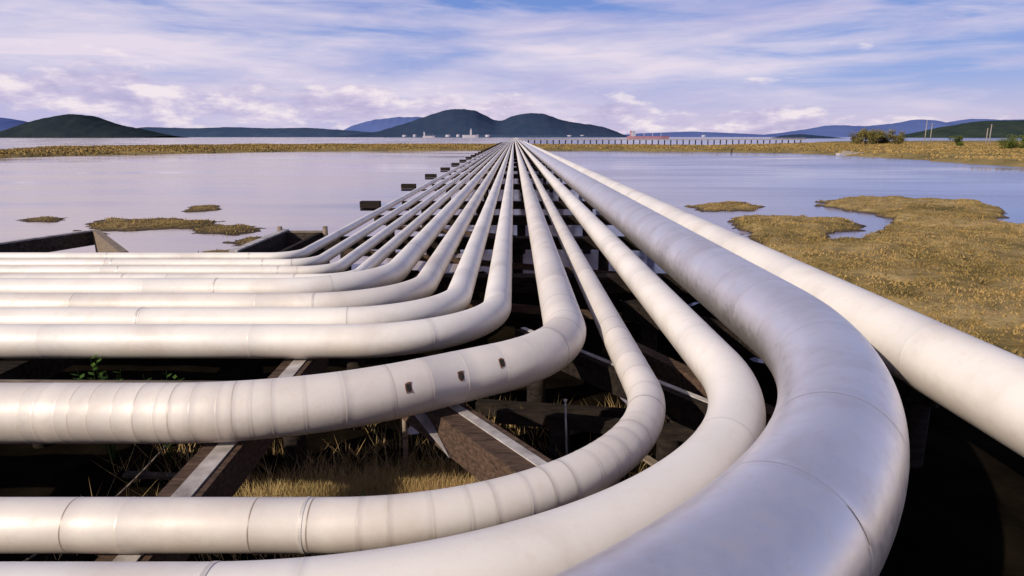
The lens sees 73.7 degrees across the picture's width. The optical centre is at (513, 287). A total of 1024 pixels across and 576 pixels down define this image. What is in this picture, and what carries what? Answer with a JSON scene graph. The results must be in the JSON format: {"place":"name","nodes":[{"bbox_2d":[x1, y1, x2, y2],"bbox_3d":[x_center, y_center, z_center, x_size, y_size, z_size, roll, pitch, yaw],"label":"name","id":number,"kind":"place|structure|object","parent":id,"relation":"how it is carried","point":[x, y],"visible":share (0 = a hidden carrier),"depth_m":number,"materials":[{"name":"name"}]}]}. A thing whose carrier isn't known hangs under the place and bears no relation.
{"place":"outdoors","nodes":[
{"label":"outdoors","id":0,"kind":"place"},
{"bbox_2d":[0,118,25,130],"bbox_3d":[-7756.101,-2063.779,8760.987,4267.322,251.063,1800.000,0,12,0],"label":"hills","id":1,"kind":"structure","parent":0,"point":[6,123],"depth_m":8573.05,"materials":[{"name":"blue"}]},
{"bbox_2d":[15,217,63,222],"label":"marsh bank","id":2,"kind":"structure","parent":0,"point":[42,220],"depth_m":32.35,"materials":[{"name":"brown plant"}]},
{"bbox_2d":[0,114,188,137],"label":"hills","id":3,"kind":"structure","parent":0,"point":[73,126],"depth_m":2400.10,"materials":[{"name":"green plant"}]},
{"bbox_2d":[85,218,223,231],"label":"marsh bank","id":4,"kind":"structure","parent":0,"point":[174,225],"depth_m":30.11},
{"bbox_2d":[181,205,220,212],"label":"marsh bank","id":5,"kind":"structure","parent":0,"point":[200,209],"depth_m":36.99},
{"bbox_2d":[207,249,230,251],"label":"marsh bank","id":6,"kind":"structure","parent":0,"point":[219,250],"depth_m":23.37,"materials":[{"name":"brown plant"}]},
{"bbox_2d":[191,224,265,235],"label":"marsh bank","id":7,"kind":"structure","parent":0,"point":[249,230],"depth_m":28.62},
{"bbox_2d":[223,237,260,245],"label":"marsh bank","id":8,"kind":"structure","parent":0,"point":[237,243],"depth_m":25.59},
{"bbox_2d":[0,144,493,157],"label":"spit","id":9,"kind":"structure","parent":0,"point":[329,149],"depth_m":171.54,"materials":[{"name":"brown plant"}]},
{"bbox_2d":[140,127,370,136],"bbox_3d":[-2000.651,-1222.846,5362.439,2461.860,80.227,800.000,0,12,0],"label":"hills","id":10,"kind":"structure","parent":0,"point":[247,132],"depth_m":5097.49,"materials":[{"name":"blue"}]},
{"bbox_2d":[345,117,422,131],"bbox_3d":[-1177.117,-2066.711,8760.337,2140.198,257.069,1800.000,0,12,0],"label":"hills","id":11,"kind":"structure","parent":0,"point":[376,125],"depth_m":8249.15,"materials":[{"name":"blue"}]},
{"bbox_2d":[339,109,626,136],"bbox_3d":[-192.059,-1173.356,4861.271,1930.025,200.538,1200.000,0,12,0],"label":"hills","id":12,"kind":"structure","parent":0,"point":[455,122],"depth_m":4439.53,"materials":[{"name":"green plant"}]},
{"bbox_2d":[383,135,615,137],"bbox_3d":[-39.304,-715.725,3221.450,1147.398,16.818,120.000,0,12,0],"label":"shore","id":13,"kind":"structure","parent":0,"point":[479,136],"depth_m":3179.23,"materials":[{"name":"grey"}]},
{"bbox_2d":[0,137,1023,433],"bbox_3d":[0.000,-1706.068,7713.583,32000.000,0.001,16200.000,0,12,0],"label":"water","id":14,"kind":"structure","parent":0,"point":[266,193],"depth_m":58.22,"materials":[{"name":"liquid"}]},
{"bbox_2d":[423,132,434,137],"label":"cargo ship","id":15,"kind":"object","parent":14,"relation":"on","point":[424,136],"visible":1,"depth_m":2828.70},
{"bbox_2d":[462,129,477,137],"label":"industrial building","id":16,"kind":"structure","parent":14,"relation":"on","point":[470,136],"depth_m":2534.30,"materials":[{"name":"white"}]},
{"bbox_2d":[360,201,593,226],"bbox_3d":[-0.225,-2.366,28.462,12.250,2.500,0.420,0,12,0],"label":"trestle bent","id":17,"kind":"object","parent":14,"relation":"in","point":[369,205],"visible":0.24,"depth_m":28.04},
{"bbox_2d":[0,139,509,265],"bbox_3d":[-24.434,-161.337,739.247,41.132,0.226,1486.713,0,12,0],"label":"pipeline","id":18,"kind":"object","parent":17,"relation":"on","point":[328,255],"visible":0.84,"depth_m":13.55,"materials":[{"name":"white paint"}]},
{"bbox_2d":[0,140,509,277],"bbox_3d":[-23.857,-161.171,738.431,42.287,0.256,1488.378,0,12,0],"label":"pipeline","id":19,"kind":"object","parent":17,"relation":"on","point":[382,254],"visible":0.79,"depth_m":12.42,"materials":[{"name":"white paint"}]},
{"bbox_2d":[0,138,510,258],"bbox_3d":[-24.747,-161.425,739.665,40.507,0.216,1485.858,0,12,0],"label":"pipeline","id":20,"kind":"object","parent":17,"relation":"on","point":[311,249],"visible":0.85,"depth_m":14.39,"materials":[{"name":"white paint"}]},
{"bbox_2d":[0,140,511,306],"bbox_3d":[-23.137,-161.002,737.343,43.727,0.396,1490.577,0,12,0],"label":"pipeline","id":21,"kind":"object","parent":17,"relation":"on","point":[425,282],"visible":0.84,"depth_m":9.82,"materials":[{"name":"white paint"}]},
{"bbox_2d":[0,140,512,323],"bbox_3d":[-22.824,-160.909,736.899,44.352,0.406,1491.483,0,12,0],"label":"pipeline","id":22,"kind":"object","parent":17,"relation":"on","point":[456,296],"visible":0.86,"depth_m":8.94,"materials":[{"name":"white paint"}]},
{"bbox_2d":[0,138,512,292],"bbox_3d":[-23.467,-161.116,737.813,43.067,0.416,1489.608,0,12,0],"label":"pipeline","id":23,"kind":"object","parent":17,"relation":"on","point":[399,266],"visible":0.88,"depth_m":10.77,"materials":[{"name":"white paint"}]},
{"bbox_2d":[0,138,585,443],"bbox_3d":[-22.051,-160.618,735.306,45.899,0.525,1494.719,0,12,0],"label":"pipeline","id":24,"kind":"object","parent":17,"relation":"on","point":[136,413],"visible":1,"depth_m":5.92,"materials":[{"name":"white paint"}]},
{"bbox_2d":[0,139,665,553],"bbox_3d":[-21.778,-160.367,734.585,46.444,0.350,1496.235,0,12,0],"label":"pipeline","id":25,"kind":"object","parent":17,"relation":"on","point":[210,525],"visible":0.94,"depth_m":4.30,"materials":[{"name":"white paint"}]},
{"bbox_2d":[515,137,909,575],"bbox_3d":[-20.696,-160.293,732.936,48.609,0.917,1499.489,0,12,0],"label":"pipeline","id":26,"kind":"object","parent":17,"relation":"on","point":[812,480],"visible":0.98,"depth_m":3.92,"materials":[{"name":"silver metal"}]},
{"bbox_2d":[324,236,639,272],"bbox_3d":[0.100,-0.129,18.391,10.200,2.490,0.435,0,12,0],"label":"trestle bent","id":27,"kind":"object","parent":14,"relation":"in","point":[520,244],"visible":0.15,"depth_m":18.00,"materials":[{"name":"brown wood"}]},
{"bbox_2d":[0,138,511,273],"bbox_3d":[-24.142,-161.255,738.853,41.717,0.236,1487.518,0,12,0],"label":"pipeline","id":28,"kind":"object","parent":27,"relation":"on","point":[344,263],"visible":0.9,"depth_m":12.76,"materials":[{"name":"white paint"}]},
{"bbox_2d":[401,184,572,200],"bbox_3d":[-0.525,-4.639,38.714,11.650,2.500,0.420,0,12,0],"label":"trestle bent","id":29,"kind":"object","parent":14,"relation":"in","point":[407,187],"visible":0.2,"depth_m":38.29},
{"bbox_2d":[425,174,560,191],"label":"trestle bent","id":30,"kind":"object","parent":14,"relation":"in","point":[434,176],"visible":0.16,"depth_m":48.54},
{"bbox_2d":[440,167,551,182],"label":"trestle bent","id":31,"kind":"object","parent":14,"relation":"in","point":[444,169],"visible":0.17,"depth_m":58.79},
{"bbox_2d":[451,163,545,173],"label":"trestle bent","id":32,"kind":"object","parent":14,"relation":"in","point":[458,164],"visible":0.16,"depth_m":69.05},
{"bbox_2d":[459,159,541,167],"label":"trestle bent","id":33,"kind":"object","parent":14,"relation":"in","point":[462,160],"visible":0.22,"depth_m":79.30,"materials":[{"name":"brown wood"}]},
{"bbox_2d":[466,157,537,166],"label":"trestle bent","id":34,"kind":"object","parent":14,"relation":"in","point":[468,158],"visible":0.16,"depth_m":89.54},
{"bbox_2d":[471,155,535,162],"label":"trestle bent","id":35,"kind":"object","parent":14,"relation":"in","point":[473,156],"visible":0.11,"depth_m":99.80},
{"bbox_2d":[475,153,533,159],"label":"trestle bent","id":36,"kind":"object","parent":14,"relation":"in","point":[476,154],"visible":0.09,"depth_m":110.04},
{"bbox_2d":[374,215,640,253],"bbox_3d":[0.250,-1.232,23.370,9.900,2.490,0.435,0,12,0],"label":"trestle bent","id":37,"kind":"object","parent":14,"relation":"in","point":[520,221],"visible":0.12,"depth_m":22.98,"materials":[{"name":"brown wood"}]},
{"bbox_2d":[414,273,687,327],"bbox_3d":[1.650,0.975,13.412,7.100,2.490,0.435,0,12,0],"label":"trestle bent","id":38,"kind":"object","parent":14,"relation":"in","point":[527,282],"visible":0.03,"depth_m":13.02,"materials":[{"name":"brown wood"}]},
{"bbox_2d":[0,139,513,358],"bbox_3d":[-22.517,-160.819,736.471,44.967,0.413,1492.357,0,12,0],"label":"pipeline","id":39,"kind":"object","parent":38,"relation":"on","point":[490,314],"visible":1,"depth_m":8.04,"materials":[{"name":"white paint"}]},
{"bbox_2d":[627,131,668,138],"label":"tanker ship","id":40,"kind":"object","parent":14,"relation":"on","point":[632,133],"visible":0.69,"depth_m":1313.26,"materials":[{"name":"red paint"}]},
{"bbox_2d":[518,137,804,144],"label":"pier","id":41,"kind":"structure","parent":14,"relation":"in","point":[732,139],"depth_m":327.84,"materials":[{"name":"concrete"}]},
{"bbox_2d":[836,151,863,155],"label":"boat","id":42,"kind":"object","parent":14,"relation":"on","point":[843,153],"visible":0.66,"depth_m":143.48,"materials":[{"name":"metal"}]},
{"bbox_2d":[0,270,1023,575],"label":"ground","id":43,"kind":"structure","parent":0,"point":[962,512],"depth_m":8.14,"materials":[{"name":"soil"}]},
{"bbox_2d":[0,358,85,448],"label":"support beam","id":44,"kind":"structure","parent":43,"relation":"on","point":[29,368],"depth_m":8.30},
{"bbox_2d":[0,379,408,474],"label":"conduit","id":45,"kind":"object","parent":44,"relation":"attached to","point":[405,441],"visible":0.26,"depth_m":7.44,"materials":[{"name":"grey metal"}]},
{"bbox_2d":[0,138,765,575],"bbox_3d":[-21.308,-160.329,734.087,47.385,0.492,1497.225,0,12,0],"label":"pipeline","id":46,"kind":"object","parent":44,"relation":"on","point":[710,450],"visible":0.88,"depth_m":4.02,"materials":[{"name":"white paint"}]},
{"bbox_2d":[0,230,128,251],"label":"timber wedge","id":47,"kind":"object","parent":43,"relation":"on","point":[100,240],"visible":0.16,"depth_m":18.70,"materials":[{"name":"wood"}]},
{"bbox_2d":[22,444,167,561],"bbox_3d":[-3.205,1.654,5.385,0.016,0.114,1.961,1,13,2],"label":"cable","id":48,"kind":"object","parent":43,"relation":"on","point":[120,492],"visible":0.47,"depth_m":5.74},
{"bbox_2d":[72,355,123,460],"bbox_3d":[-4.738,1.469,7.966,0.529,1.345,0.496,0,12,0],"label":"weed","id":49,"kind":"object","parent":43,"relation":"on","point":[111,449],"visible":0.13,"depth_m":8.01,"materials":[{"name":"green plant"}]},
{"bbox_2d":[143,370,183,461],"bbox_3d":[-4.060,1.553,8.027,0.461,1.154,0.387,11,17,41],"label":"weed","id":50,"kind":"object","parent":43,"relation":"on","point":[169,457],"visible":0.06,"depth_m":8.10,"materials":[{"name":"green plant"}]},
{"bbox_2d":[122,471,249,481],"bbox_3d":[-3.600,2.080,7.529,1.295,0.190,0.100,-2,13,-8],"label":"loose board","id":51,"kind":"object","parent":43,"relation":"on","point":[146,475],"visible":0.43,"depth_m":7.44,"materials":[{"name":"brown wood"}]},
{"bbox_2d":[94,358,328,561],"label":"support beam","id":52,"kind":"structure","parent":43,"relation":"on","point":[220,469],"depth_m":5.75,"materials":[{"name":"metal"}]},
{"bbox_2d":[229,226,329,263],"bbox_3d":[-6.030,-0.402,17.982,1.440,2.000,3.835,0,12,0],"label":"timber crib","id":53,"kind":"object","parent":43,"relation":"on","point":[280,239],"visible":0.45,"depth_m":18.61,"materials":[{"name":"wood"}]},
{"bbox_2d":[54,393,669,561],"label":"dry grass","id":54,"kind":"structure","parent":43,"relation":"on","point":[403,482],"depth_m":7.36,"materials":[{"name":"plant"}]},
{"bbox_2d":[346,276,407,369],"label":"support beam","id":55,"kind":"structure","parent":43,"relation":"on","point":[355,363],"depth_m":9.81,"materials":[{"name":"black metal"}]},
{"bbox_2d":[361,485,399,495],"bbox_3d":[-1.348,2.220,6.975,0.424,0.311,0.325,0,12,0],"label":"weed","id":56,"kind":"object","parent":43,"relation":"on","point":[374,487],"visible":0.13,"depth_m":7.06,"materials":[{"name":"green plant"}]},
{"bbox_2d":[402,403,551,481],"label":"support beam","id":57,"kind":"structure","parent":43,"relation":"on","point":[478,446],"depth_m":6.19,"materials":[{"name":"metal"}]},
{"bbox_2d":[475,399,626,435],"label":"support beam","id":58,"kind":"structure","parent":43,"relation":"on","point":[483,407],"depth_m":8.96,"materials":[{"name":"brown wood"}]},
{"bbox_2d":[564,399,567,455],"bbox_3d":[0.621,1.738,8.170,0.066,0.870,0.044,0,12,0],"label":"stake","id":59,"kind":"object","parent":43,"relation":"in","point":[566,445],"visible":0.91,"depth_m":8.15,"materials":[{"name":"metal"}]},
{"bbox_2d":[496,407,694,461],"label":"support beam","id":60,"kind":"structure","parent":43,"relation":"on","point":[671,436],"depth_m":8.18,"materials":[{"name":"brown wood"}]},
{"bbox_2d":[515,327,707,430],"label":"support beam","id":61,"kind":"structure","parent":43,"relation":"on","point":[686,408],"depth_m":8.00,"materials":[{"name":"metal"}]},
{"bbox_2d":[603,434,657,465],"bbox_3d":[1.450,1.950,8.114,0.100,0.154,0.997,-10,16,-37],"label":"loose board","id":62,"kind":"object","parent":43,"relation":"on","point":[649,460],"depth_m":7.93,"materials":[{"name":"beige wood"}]},
{"bbox_2d":[602,342,774,447],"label":"support beam","id":63,"kind":"structure","parent":43,"relation":"on","point":[664,368],"depth_m":8.34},
{"bbox_2d":[622,299,940,467],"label":"support beam","id":64,"kind":"structure","parent":43,"relation":"on","point":[918,406],"depth_m":7.90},
{"bbox_2d":[517,138,1023,457],"bbox_3d":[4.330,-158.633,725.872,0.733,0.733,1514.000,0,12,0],"label":"pipeline","id":65,"kind":"object","parent":64,"relation":"on","point":[977,383],"visible":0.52,"depth_m":6.90,"materials":[{"name":"white paint"}]},
{"bbox_2d":[0,0,1023,134],"label":"sky","id":66,"kind":"structure","parent":0,"point":[763,67],"materials":[{"name":"blue"}]},
{"bbox_2d":[23,195,1023,357],"bbox_3d":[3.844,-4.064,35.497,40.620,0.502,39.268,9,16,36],"label":"marsh grass","id":67,"kind":"structure","parent":0,"point":[949,312],"depth_m":22.73,"materials":[{"name":"plant"}]},
{"bbox_2d":[626,131,781,136],"bbox_3d":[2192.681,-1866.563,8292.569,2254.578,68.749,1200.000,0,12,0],"label":"hills","id":68,"kind":"structure","parent":0,"point":[691,134],"depth_m":7876.83,"materials":[{"name":"blue"}]},
{"bbox_2d":[684,201,765,211],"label":"marsh bank","id":69,"kind":"structure","parent":0,"point":[736,208],"depth_m":37.81,"materials":[{"name":"brown plant"}]},
{"bbox_2d":[535,140,1023,166],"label":"spit","id":70,"kind":"structure","parent":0,"point":[987,161],"depth_m":166.37,"materials":[{"name":"brown plant"}]},
{"bbox_2d":[0,142,1023,161],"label":"spit grass","id":71,"kind":"structure","parent":70,"relation":"on","point":[94,149],"depth_m":193.67,"materials":[{"name":"plant"}]},
{"bbox_2d":[847,131,865,143],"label":"tree","id":72,"kind":"object","parent":70,"relation":"on","point":[856,140],"visible":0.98,"depth_m":293.11,"materials":[{"name":"green plant"}]},
{"bbox_2d":[857,128,874,143],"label":"tree","id":73,"kind":"object","parent":70,"relation":"on","point":[864,132],"visible":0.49,"depth_m":297.45,"materials":[{"name":"green plant"}]},
{"bbox_2d":[867,128,884,143],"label":"tree","id":74,"kind":"object","parent":70,"relation":"on","point":[873,138],"visible":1,"depth_m":292.12,"materials":[{"name":"green plant"}]},
{"bbox_2d":[875,130,893,143],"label":"tree","id":75,"kind":"object","parent":70,"relation":"on","point":[883,141],"visible":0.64,"depth_m":295.50,"materials":[{"name":"green plant"}]},
{"bbox_2d":[885,129,907,143],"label":"tree","id":76,"kind":"object","parent":70,"relation":"on","point":[899,139],"visible":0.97,"depth_m":290.29,"materials":[{"name":"green plant"}]},
{"bbox_2d":[948,135,964,145],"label":"bush","id":77,"kind":"object","parent":70,"relation":"on","point":[957,141],"visible":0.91,"depth_m":224.07,"materials":[{"name":"green plant"}]},
{"bbox_2d":[996,137,1015,148],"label":"bush","id":78,"kind":"object","parent":70,"relation":"on","point":[1005,143],"visible":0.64,"depth_m":186.33,"materials":[{"name":"green plant"}]},
{"bbox_2d":[1005,135,1023,148],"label":"bush","id":79,"kind":"object","parent":70,"relation":"on","point":[1014,140],"visible":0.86,"depth_m":181.17,"materials":[{"name":"green plant"}]},
{"bbox_2d":[778,134,837,137],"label":"hills","id":80,"kind":"structure","parent":0,"point":[805,135],"depth_m":1530.84,"materials":[{"name":"blue"}]},
{"bbox_2d":[765,119,1023,136],"bbox_3d":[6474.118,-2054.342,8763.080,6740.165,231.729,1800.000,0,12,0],"label":"hills","id":81,"kind":"structure","parent":0,"point":[912,126],"depth_m":8356.43,"materials":[{"name":"blue"}]},
{"bbox_2d":[896,120,1023,137],"bbox_3d":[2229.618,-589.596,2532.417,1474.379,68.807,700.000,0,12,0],"label":"hills","id":82,"kind":"structure","parent":0,"point":[1004,128],"depth_m":2402.91,"materials":[{"name":"green plant"}]}
]}

